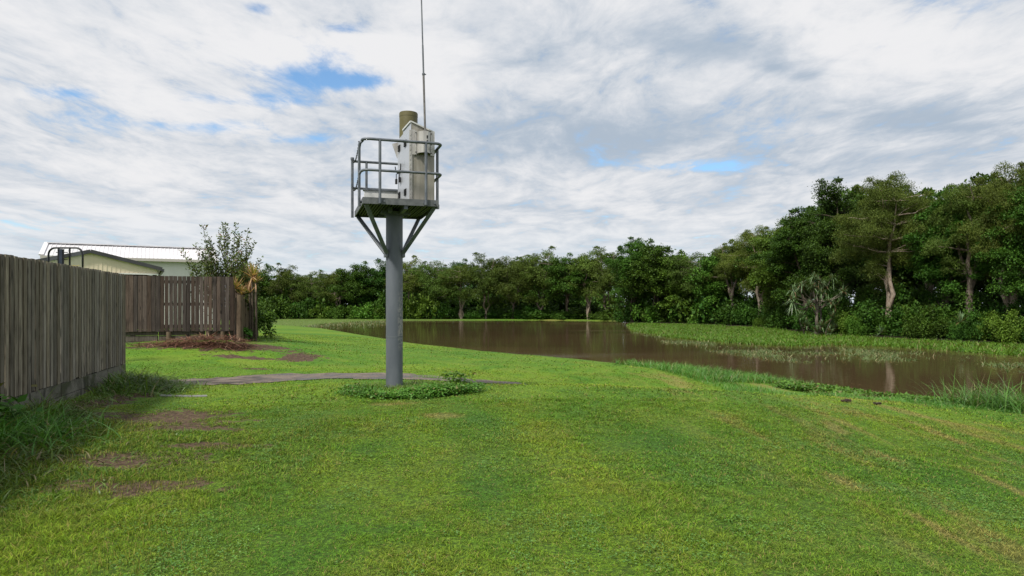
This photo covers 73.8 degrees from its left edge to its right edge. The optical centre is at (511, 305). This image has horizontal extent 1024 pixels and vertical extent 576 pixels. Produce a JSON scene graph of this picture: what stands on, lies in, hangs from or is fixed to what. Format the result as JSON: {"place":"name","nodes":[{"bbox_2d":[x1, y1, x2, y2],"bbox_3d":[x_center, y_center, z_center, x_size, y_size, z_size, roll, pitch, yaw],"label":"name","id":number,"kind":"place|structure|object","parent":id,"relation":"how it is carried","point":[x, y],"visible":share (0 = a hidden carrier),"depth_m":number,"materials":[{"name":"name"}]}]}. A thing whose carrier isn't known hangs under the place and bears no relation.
{"place":"outdoors","nodes":[
{"label":"outdoors","id":0,"kind":"place"},
{"bbox_2d":[172,373,525,384],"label":"path","id":1,"kind":"structure","parent":0,"point":[246,379],"depth_m":15.30,"materials":[{"name":"concrete"}]},
{"bbox_2d":[0,308,1023,575],"bbox_3d":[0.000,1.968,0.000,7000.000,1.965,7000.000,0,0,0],"label":"ground","id":2,"kind":"structure","parent":0,"point":[280,356],"depth_m":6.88,"materials":[{"name":"plant"}]},
{"bbox_2d":[0,382,43,430],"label":"fence weed","id":3,"kind":"object","parent":2,"relation":"on","point":[4,408],"visible":0.77,"depth_m":7.88,"materials":[{"name":"green plant"}]},
{"bbox_2d":[0,364,125,414],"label":"block wall","id":4,"kind":"structure","parent":2,"relation":"on","point":[72,387],"depth_m":10.76,"materials":[{"name":"concrete"}]},
{"bbox_2d":[0,254,125,401],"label":"timber fence","id":5,"kind":"object","parent":4,"relation":"on","point":[60,323],"visible":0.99,"depth_m":10.05,"materials":[{"name":"wood"}]},
{"bbox_2d":[47,247,83,266],"bbox_3d":[-11.118,-0.034,16.939,0.897,2.868,0.169,0,0,0],"label":"railing","id":6,"kind":"object","parent":2,"relation":"on","point":[60,252],"visible":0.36,"depth_m":16.98,"materials":[{"name":"metal"}]},
{"bbox_2d":[37,249,163,283],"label":"cream shed","id":7,"kind":"structure","parent":2,"relation":"on","point":[98,260],"depth_m":35.38,"materials":[{"name":"metal"}]},
{"bbox_2d":[0,368,249,519],"bbox_3d":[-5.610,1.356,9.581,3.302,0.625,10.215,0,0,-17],"label":"rank grass","id":8,"kind":"structure","parent":2,"relation":"on","point":[23,448],"depth_m":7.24,"materials":[{"name":"plant"}]},
{"bbox_2d":[39,242,218,324],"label":"white shed","id":9,"kind":"structure","parent":2,"relation":"on","point":[171,261],"depth_m":51.02,"materials":[{"name":"metal"}]},
{"bbox_2d":[82,365,210,399],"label":"rank grass","id":10,"kind":"structure","parent":2,"relation":"on","point":[123,382],"depth_m":12.32,"materials":[{"name":"plant"}]},
{"bbox_2d":[126,329,232,342],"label":"sleeper wall","id":11,"kind":"structure","parent":2,"relation":"on","point":[133,336],"depth_m":22.05,"materials":[{"name":"wood"}]},
{"bbox_2d":[126,275,234,339],"bbox_3d":[-10.889,0.211,22.174,3.540,2.379,0.289,0,0,-12],"label":"picket fence","id":12,"kind":"object","parent":2,"relation":"on","point":[145,304],"visible":0.84,"depth_m":22.06,"materials":[{"name":"wood"}]},
{"bbox_2d":[0,417,364,575],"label":"stubble","id":13,"kind":"object","parent":2,"relation":"on","point":[110,480],"visible":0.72,"depth_m":5.86,"materials":[{"name":"plant"}]},
{"bbox_2d":[126,332,273,352],"bbox_3d":[-10.001,1.111,20.841,5.599,0.712,2.666,0,0,8],"label":"twig heap","id":14,"kind":"object","parent":2,"relation":"on","point":[191,340],"visible":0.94,"depth_m":20.67,"materials":[{"name":"wood"}]},
{"bbox_2d":[179,222,263,319],"bbox_3d":[-10.079,-0.823,24.020,2.579,4.250,1.867,0,0,0],"label":"tall shrub","id":15,"kind":"object","parent":2,"relation":"on","point":[210,268],"visible":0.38,"depth_m":23.61,"materials":[{"name":"green plant"}]},
{"bbox_2d":[234,293,258,341],"bbox_3d":[-10.065,0.523,26.160,0.286,1.865,9.095,0,0,-17],"label":"wooden post","id":16,"kind":"object","parent":2,"relation":"on","point":[241,317],"visible":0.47,"depth_m":21.89,"materials":[{"name":"wood"}]},
{"bbox_2d":[254,301,279,337],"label":"bush","id":17,"kind":"object","parent":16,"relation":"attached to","point":[268,318],"visible":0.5,"depth_m":27.31,"materials":[{"name":"green plant"}]},
{"bbox_2d":[239,262,263,340],"bbox_3d":[-8.699,-0.115,22.832,1.101,2.832,0.973,0,0,0],"label":"spiky plant","id":18,"kind":"object","parent":2,"relation":"on","point":[251,270],"visible":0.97,"depth_m":22.87,"materials":[{"name":"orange plant"}]},
{"bbox_2d":[250,274,261,340],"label":"spiky plant","id":19,"kind":"object","parent":2,"relation":"on","point":[256,280],"visible":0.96,"depth_m":22.87,"materials":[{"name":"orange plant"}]},
{"bbox_2d":[257,263,286,301],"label":"broadleaf tree","id":20,"kind":"object","parent":2,"relation":"on","point":[265,275],"visible":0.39,"depth_m":138.89,"materials":[{"name":"green plant"}]},
{"bbox_2d":[260,293,298,318],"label":"bush","id":21,"kind":"object","parent":2,"relation":"on","point":[273,303],"visible":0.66,"depth_m":129.17,"materials":[{"name":"green plant"}]},
{"bbox_2d":[262,263,309,304],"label":"paperbark tree","id":22,"kind":"object","parent":2,"relation":"on","point":[278,282],"visible":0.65,"depth_m":136.63,"materials":[{"name":"green plant"}]},
{"bbox_2d":[287,297,325,318],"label":"bush","id":23,"kind":"object","parent":2,"relation":"on","point":[309,303],"visible":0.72,"depth_m":131.02,"materials":[{"name":"green plant"}]},
{"bbox_2d":[288,269,333,303],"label":"paperbark tree","id":24,"kind":"object","parent":2,"relation":"on","point":[307,283],"visible":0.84,"depth_m":135.43,"materials":[{"name":"green plant"}]},
{"bbox_2d":[307,304,331,318],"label":"bush","id":25,"kind":"object","parent":2,"relation":"on","point":[316,316],"visible":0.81,"depth_m":130.52,"materials":[{"name":"green plant"}]},
{"bbox_2d":[313,284,354,318],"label":"bush","id":26,"kind":"object","parent":2,"relation":"on","point":[332,303],"visible":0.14,"depth_m":135.81,"materials":[{"name":"green plant"}]},
{"bbox_2d":[321,268,350,305],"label":"paperbark tree","id":27,"kind":"object","parent":2,"relation":"on","point":[328,280],"visible":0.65,"depth_m":133.85,"materials":[{"name":"green plant"}]},
{"bbox_2d":[322,303,351,318],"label":"bush","id":28,"kind":"object","parent":2,"relation":"on","point":[335,312],"visible":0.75,"depth_m":129.88,"materials":[{"name":"green plant"}]},
{"bbox_2d":[326,261,383,305],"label":"broadleaf tree","id":29,"kind":"object","parent":2,"relation":"on","point":[356,292],"visible":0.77,"depth_m":131.03,"materials":[{"name":"green plant"}]},
{"bbox_2d":[350,302,384,318],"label":"bush","id":30,"kind":"object","parent":2,"relation":"on","point":[360,314],"visible":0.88,"depth_m":127.46,"materials":[{"name":"green plant"}]},
{"bbox_2d":[350,258,409,304],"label":"broadleaf tree","id":31,"kind":"object","parent":2,"relation":"on","point":[374,272],"visible":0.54,"depth_m":131.28,"materials":[{"name":"green plant"}]},
{"bbox_2d":[370,290,418,318],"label":"bush","id":32,"kind":"object","parent":2,"relation":"on","point":[379,301],"visible":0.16,"depth_m":128.92,"materials":[{"name":"green plant"}]},
{"bbox_2d":[351,0,441,387],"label":"gauge tower","id":33,"kind":"structure","parent":2,"relation":"on","point":[412,195],"depth_m":11.86,"materials":[{"name":"metal"}]},
{"bbox_2d":[384,255,426,305],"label":"paperbark tree","id":34,"kind":"object","parent":2,"relation":"on","point":[407,288],"visible":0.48,"depth_m":129.44,"materials":[{"name":"green plant"}]},
{"bbox_2d":[324,381,491,400],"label":"ground cover plants","id":35,"kind":"object","parent":2,"relation":"on","point":[432,390],"visible":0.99,"depth_m":10.96,"materials":[{"name":"green plant"}]},
{"bbox_2d":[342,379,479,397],"bbox_3d":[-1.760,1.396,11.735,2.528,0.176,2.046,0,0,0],"label":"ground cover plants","id":36,"kind":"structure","parent":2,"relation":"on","point":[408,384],"depth_m":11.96,"materials":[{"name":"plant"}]},
{"bbox_2d":[403,288,450,318],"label":"bush","id":37,"kind":"object","parent":2,"relation":"on","point":[419,309],"visible":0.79,"depth_m":127.40,"materials":[{"name":"green plant"}]},
{"bbox_2d":[405,260,472,305],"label":"paperbark tree","id":38,"kind":"object","parent":2,"relation":"on","point":[428,281],"visible":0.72,"depth_m":127.57,"materials":[{"name":"green plant"}]},
{"bbox_2d":[425,298,458,318],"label":"bush","id":39,"kind":"object","parent":2,"relation":"on","point":[451,312],"visible":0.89,"depth_m":127.92,"materials":[{"name":"green plant"}]},
{"bbox_2d":[434,370,475,384],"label":"shrub","id":40,"kind":"object","parent":2,"relation":"on","point":[460,376],"visible":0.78,"depth_m":11.98,"materials":[{"name":"green plant"}]},
{"bbox_2d":[438,264,481,318],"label":"paperbark tree","id":41,"kind":"object","parent":2,"relation":"on","point":[463,272],"visible":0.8,"depth_m":127.61,"materials":[{"name":"green plant"}]},
{"bbox_2d":[448,285,502,317],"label":"bush","id":42,"kind":"object","parent":2,"relation":"on","point":[472,304],"visible":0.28,"depth_m":137.07,"materials":[{"name":"green plant"}]},
{"bbox_2d":[462,252,511,318],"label":"paperbark tree","id":43,"kind":"object","parent":2,"relation":"on","point":[476,274],"visible":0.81,"depth_m":127.48,"materials":[{"name":"green plant"}]},
{"bbox_2d":[470,286,530,309],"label":"bush","id":44,"kind":"object","parent":2,"relation":"on","point":[505,303],"visible":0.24,"depth_m":138.33,"materials":[{"name":"green plant"}]},
{"bbox_2d":[477,255,541,318],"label":"paperbark tree","id":45,"kind":"object","parent":2,"relation":"on","point":[506,269],"visible":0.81,"depth_m":125.98,"materials":[{"name":"green plant"}]},
{"bbox_2d":[0,386,1023,575],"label":"clover","id":46,"kind":"object","parent":2,"relation":"on","point":[589,530],"visible":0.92,"depth_m":6.12,"materials":[{"name":"green plant"}]},
{"bbox_2d":[497,304,535,318],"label":"bush","id":47,"kind":"object","parent":2,"relation":"on","point":[506,312],"visible":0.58,"depth_m":128.68,"materials":[{"name":"green plant"}]},
{"bbox_2d":[514,246,566,316],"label":"paperbark tree","id":48,"kind":"object","parent":2,"relation":"on","point":[540,271],"visible":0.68,"depth_m":126.19,"materials":[{"name":"green plant"}]},
{"bbox_2d":[524,309,566,319],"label":"bush","id":49,"kind":"object","parent":2,"relation":"on","point":[545,313],"visible":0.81,"depth_m":125.52,"materials":[{"name":"green plant"}]},
{"bbox_2d":[517,283,583,312],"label":"bush","id":50,"kind":"object","parent":2,"relation":"on","point":[554,306],"visible":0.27,"depth_m":136.96,"materials":[{"name":"green plant"}]},
{"bbox_2d":[529,252,596,318],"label":"broadleaf tree","id":51,"kind":"object","parent":2,"relation":"on","point":[564,289],"visible":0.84,"depth_m":124.43,"materials":[{"name":"green plant"}]},
{"bbox_2d":[547,310,578,319],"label":"bush","id":52,"kind":"object","parent":2,"relation":"on","point":[563,314],"visible":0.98,"depth_m":124.86,"materials":[{"name":"green plant"}]},
{"bbox_2d":[571,302,603,318],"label":"bush","id":53,"kind":"object","parent":2,"relation":"on","point":[596,308],"visible":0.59,"depth_m":125.98,"materials":[{"name":"green plant"}]},
{"bbox_2d":[565,249,612,319],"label":"paperbark tree","id":54,"kind":"object","parent":2,"relation":"on","point":[581,261],"visible":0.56,"depth_m":122.43,"materials":[{"name":"green plant"}]},
{"bbox_2d":[583,246,623,319],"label":"paperbark tree","id":55,"kind":"object","parent":2,"relation":"on","point":[605,275],"visible":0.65,"depth_m":119.45,"materials":[{"name":"green plant"}]},
{"bbox_2d":[585,309,621,319],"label":"bush","id":56,"kind":"object","parent":2,"relation":"on","point":[600,315],"visible":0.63,"depth_m":120.23,"materials":[{"name":"green plant"}]},
{"bbox_2d":[609,300,641,321],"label":"bush","id":57,"kind":"object","parent":2,"relation":"on","point":[627,311],"visible":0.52,"depth_m":108.12,"materials":[{"name":"green plant"}]},
{"bbox_2d":[603,236,661,321],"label":"broadleaf tree","id":58,"kind":"object","parent":2,"relation":"on","point":[622,266],"visible":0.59,"depth_m":105.28,"materials":[{"name":"green plant"}]},
{"bbox_2d":[599,291,668,321],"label":"bush","id":59,"kind":"object","parent":2,"relation":"on","point":[619,308],"visible":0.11,"depth_m":110.56,"materials":[{"name":"green plant"}]},
{"bbox_2d":[630,296,664,322],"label":"bush","id":60,"kind":"object","parent":2,"relation":"on","point":[650,314],"visible":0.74,"depth_m":102.26,"materials":[{"name":"green plant"}]},
{"bbox_2d":[615,238,680,305],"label":"broadleaf tree","id":61,"kind":"object","parent":2,"relation":"on","point":[652,255],"visible":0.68,"depth_m":101.12,"materials":[{"name":"green plant"}]},
{"bbox_2d":[640,301,679,322],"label":"bush","id":62,"kind":"object","parent":2,"relation":"on","point":[665,315],"visible":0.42,"depth_m":101.40,"materials":[{"name":"green plant"}]},
{"bbox_2d":[641,249,700,321],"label":"vine covered tree","id":63,"kind":"object","parent":2,"relation":"on","point":[659,292],"visible":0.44,"depth_m":99.39,"materials":[{"name":"green plant"}]},
{"bbox_2d":[667,288,699,322],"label":"bush","id":64,"kind":"object","parent":2,"relation":"on","point":[684,304],"visible":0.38,"depth_m":97.54,"materials":[{"name":"green plant"}]},
{"bbox_2d":[656,249,741,321],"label":"paperbark tree","id":65,"kind":"object","parent":2,"relation":"on","point":[685,263],"visible":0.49,"depth_m":96.60,"materials":[{"name":"green plant"}]},
{"bbox_2d":[685,303,722,323],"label":"bush","id":66,"kind":"object","parent":2,"relation":"on","point":[691,319],"visible":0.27,"depth_m":95.22,"materials":[{"name":"green plant"}]},
{"bbox_2d":[682,251,743,323],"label":"vine covered tree","id":67,"kind":"object","parent":2,"relation":"on","point":[710,263],"visible":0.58,"depth_m":93.17,"materials":[{"name":"green plant"}]},
{"bbox_2d":[615,358,814,383],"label":"bank grass","id":68,"kind":"structure","parent":2,"relation":"on","point":[696,372],"depth_m":18.51,"materials":[{"name":"plant"}]},
{"bbox_2d":[692,283,756,323],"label":"bush","id":69,"kind":"object","parent":2,"relation":"on","point":[703,312],"visible":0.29,"depth_m":93.71,"materials":[{"name":"green plant"}]},
{"bbox_2d":[702,241,751,324],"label":"paperbark tree","id":70,"kind":"object","parent":2,"relation":"on","point":[727,250],"visible":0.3,"depth_m":90.27,"materials":[{"name":"green plant"}]},
{"bbox_2d":[712,293,757,324],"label":"bush","id":71,"kind":"object","parent":2,"relation":"on","point":[727,311],"visible":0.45,"depth_m":89.35,"materials":[{"name":"green plant"}]},
{"bbox_2d":[718,224,777,318],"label":"paperbark tree","id":72,"kind":"object","parent":2,"relation":"on","point":[746,237],"visible":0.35,"depth_m":84.99,"materials":[{"name":"green plant"}]},
{"bbox_2d":[728,290,773,325],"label":"bush","id":73,"kind":"object","parent":2,"relation":"on","point":[744,316],"visible":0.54,"depth_m":85.89,"materials":[{"name":"green plant"}]},
{"bbox_2d":[730,226,784,309],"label":"broadleaf tree","id":74,"kind":"object","parent":2,"relation":"on","point":[741,258],"visible":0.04,"depth_m":86.05,"materials":[{"name":"green plant"}]},
{"bbox_2d":[742,216,824,327],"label":"vine covered tree","id":75,"kind":"object","parent":2,"relation":"on","point":[760,276],"visible":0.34,"depth_m":74.77,"materials":[{"name":"green plant"}]},
{"bbox_2d":[760,290,825,328],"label":"bush","id":76,"kind":"object","parent":2,"relation":"on","point":[777,317],"visible":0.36,"depth_m":74.23,"materials":[{"name":"green plant"}]},
{"bbox_2d":[748,199,852,329],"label":"broadleaf tree","id":77,"kind":"object","parent":2,"relation":"on","point":[787,241],"visible":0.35,"depth_m":70.28,"materials":[{"name":"green plant"}]},
{"bbox_2d":[612,361,1018,413],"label":"bank grass","id":78,"kind":"structure","parent":2,"relation":"on","point":[883,398],"depth_m":13.86,"materials":[{"name":"plant"}]},
{"bbox_2d":[782,272,856,334],"bbox_3d":[26.992,-0.057,59.971,6.903,6.305,4.295,0,0,0],"label":"pandanus","id":79,"kind":"object","parent":2,"relation":"on","point":[817,307],"visible":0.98,"depth_m":59.82,"materials":[{"name":"green plant"}]},
{"bbox_2d":[784,286,858,331],"bbox_3d":[30.421,0.352,65.289,7.839,4.966,7.720,0,0,-2],"label":"bush","id":80,"kind":"object","parent":2,"relation":"on","point":[808,315],"visible":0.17,"depth_m":64.64,"materials":[{"name":"green plant"}]},
{"bbox_2d":[779,176,875,302],"bbox_3d":[31.093,-4.791,65.720,9.310,15.256,8.108,0,0,-36],"label":"broadleaf tree","id":81,"kind":"object","parent":2,"relation":"on","point":[816,250],"visible":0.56,"depth_m":64.86,"materials":[{"name":"green plant"}]},
{"bbox_2d":[827,311,859,334],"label":"bush","id":82,"kind":"object","parent":2,"relation":"on","point":[841,321],"visible":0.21,"depth_m":59.46,"materials":[{"name":"green plant"}]},
{"bbox_2d":[824,184,890,303],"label":"broadleaf tree","id":83,"kind":"object","parent":2,"relation":"on","point":[853,191],"visible":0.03,"depth_m":78.87,"materials":[{"name":"green plant"}]},
{"bbox_2d":[824,283,910,334],"bbox_3d":[31.781,0.351,60.873,7.720,4.966,7.839,0,0,-35],"label":"bush","id":84,"kind":"object","parent":2,"relation":"on","point":[845,308],"visible":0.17,"depth_m":60.78,"materials":[{"name":"green plant"}]},
{"bbox_2d":[844,312,891,335],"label":"bush","id":85,"kind":"object","parent":2,"relation":"on","point":[852,325],"visible":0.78,"depth_m":57.07,"materials":[{"name":"green plant"}]},
{"bbox_2d":[828,170,936,316],"bbox_3d":[31.690,-4.277,57.406,10.199,14.081,8.903,0,0,11],"label":"paperbark tree","id":86,"kind":"object","parent":2,"relation":"on","point":[894,196],"visible":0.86,"depth_m":56.73,"materials":[{"name":"green plant"}]},
{"bbox_2d":[769,380,1006,409],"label":"bank leaves","id":87,"kind":"object","parent":2,"relation":"on","point":[828,388],"visible":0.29,"depth_m":16.61,"materials":[{"name":"green plant"}]},
{"bbox_2d":[854,196,926,307],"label":"broadleaf tree","id":88,"kind":"object","parent":2,"relation":"on","point":[898,271],"visible":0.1,"depth_m":73.41,"materials":[{"name":"green plant"}]},
{"bbox_2d":[850,281,936,336],"bbox_3d":[32.449,0.361,57.538,7.720,4.966,7.839,0,0,-45],"label":"bush","id":89,"kind":"object","parent":2,"relation":"on","point":[897,314],"visible":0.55,"depth_m":56.69,"materials":[{"name":"green plant"}]},
{"bbox_2d":[872,198,941,305],"bbox_3d":[34.366,-3.062,57.049,6.528,11.668,7.787,0,0,-31],"label":"paperbark tree","id":90,"kind":"object","parent":2,"relation":"on","point":[909,258],"visible":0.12,"depth_m":56.99,"materials":[{"name":"green plant"}]},
{"bbox_2d":[881,282,961,335],"bbox_3d":[35.047,0.351,57.324,7.839,4.966,7.720,0,0,-5],"label":"bush","id":91,"kind":"object","parent":2,"relation":"on","point":[921,290],"visible":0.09,"depth_m":57.16,"materials":[{"name":"green plant"}]},
{"bbox_2d":[876,187,978,304],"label":"broadleaf tree","id":92,"kind":"object","parent":2,"relation":"on","point":[907,281],"visible":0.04,"depth_m":72.70,"materials":[{"name":"green plant"}]},
{"bbox_2d":[899,303,962,338],"bbox_3d":[32.539,1.239,52.655,4.705,2.964,4.634,0,0,-21],"label":"bush","id":93,"kind":"object","parent":2,"relation":"on","point":[922,329],"visible":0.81,"depth_m":51.97,"materials":[{"name":"green plant"}]},
{"bbox_2d":[893,279,1001,336],"bbox_3d":[34.660,0.340,53.423,7.839,4.966,7.720,0,0,-4],"label":"bush","id":94,"kind":"object","parent":2,"relation":"on","point":[948,312],"visible":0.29,"depth_m":52.02,"materials":[{"name":"green plant"}]},
{"bbox_2d":[901,189,998,308],"bbox_3d":[34.400,-3.172,53.937,7.808,11.941,8.090,0,0,-7],"label":"broadleaf tree","id":95,"kind":"object","parent":2,"relation":"on","point":[929,270],"visible":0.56,"depth_m":53.13,"materials":[{"name":"green plant"}]},
{"bbox_2d":[896,368,1023,415],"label":"cane grass","id":96,"kind":"structure","parent":2,"relation":"on","point":[1013,402],"depth_m":12.86,"materials":[{"name":"plant"}]},
{"bbox_2d":[918,180,1020,315],"bbox_3d":[35.108,-3.365,52.105,8.194,12.278,6.869,0,0,21],"label":"paperbark tree","id":97,"kind":"object","parent":2,"relation":"on","point":[935,219],"visible":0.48,"depth_m":51.35,"materials":[{"name":"green plant"}]},
{"bbox_2d":[944,309,997,339],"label":"bush","id":98,"kind":"object","parent":2,"relation":"on","point":[962,332],"visible":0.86,"depth_m":49.32,"materials":[{"name":"green plant"}]},
{"bbox_2d":[941,160,1023,321],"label":"broadleaf tree","id":99,"kind":"object","parent":2,"relation":"on","point":[994,188],"visible":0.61,"depth_m":48.97,"materials":[{"name":"green plant"}]},
{"bbox_2d":[954,279,1023,318],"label":"bush","id":100,"kind":"object","parent":2,"relation":"on","point":[994,297],"visible":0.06,"depth_m":52.79,"materials":[{"name":"green plant"}]},
{"bbox_2d":[970,180,1023,320],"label":"broadleaf tree","id":101,"kind":"object","parent":2,"relation":"on","point":[1003,257],"visible":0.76,"depth_m":47.35,"materials":[{"name":"green plant"}]},
{"bbox_2d":[972,309,1023,343],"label":"bush","id":102,"kind":"object","parent":2,"relation":"on","point":[1002,328],"visible":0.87,"depth_m":46.50,"materials":[{"name":"green plant"}]},
{"bbox_2d":[977,291,1023,339],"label":"bush","id":103,"kind":"object","parent":2,"relation":"on","point":[997,309],"visible":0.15,"depth_m":50.05,"materials":[{"name":"green plant"}]},
{"bbox_2d":[0,0,1023,305],"label":"sky","id":104,"kind":"structure","parent":0,"point":[575,127],"materials":[{"name":"white"}]},
{"bbox_2d":[308,320,1023,398],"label":"water","id":105,"kind":"structure","parent":0,"point":[607,341],"depth_m":37.27,"materials":[{"name":"liquid"}]},
{"bbox_2d":[274,319,404,326],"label":"flooded grass","id":106,"kind":"structure","parent":105,"relation":"on","point":[335,323],"depth_m":102.04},
{"bbox_2d":[626,322,1023,355],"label":"marsh reeds","id":107,"kind":"object","parent":105,"relation":"on","point":[762,336],"visible":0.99,"depth_m":51.50,"materials":[{"name":"plant"}]},
{"bbox_2d":[633,332,1023,371],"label":"sparse reeds","id":108,"kind":"object","parent":105,"relation":"in","point":[770,354],"visible":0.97,"depth_m":36.34,"materials":[{"name":"plant"}]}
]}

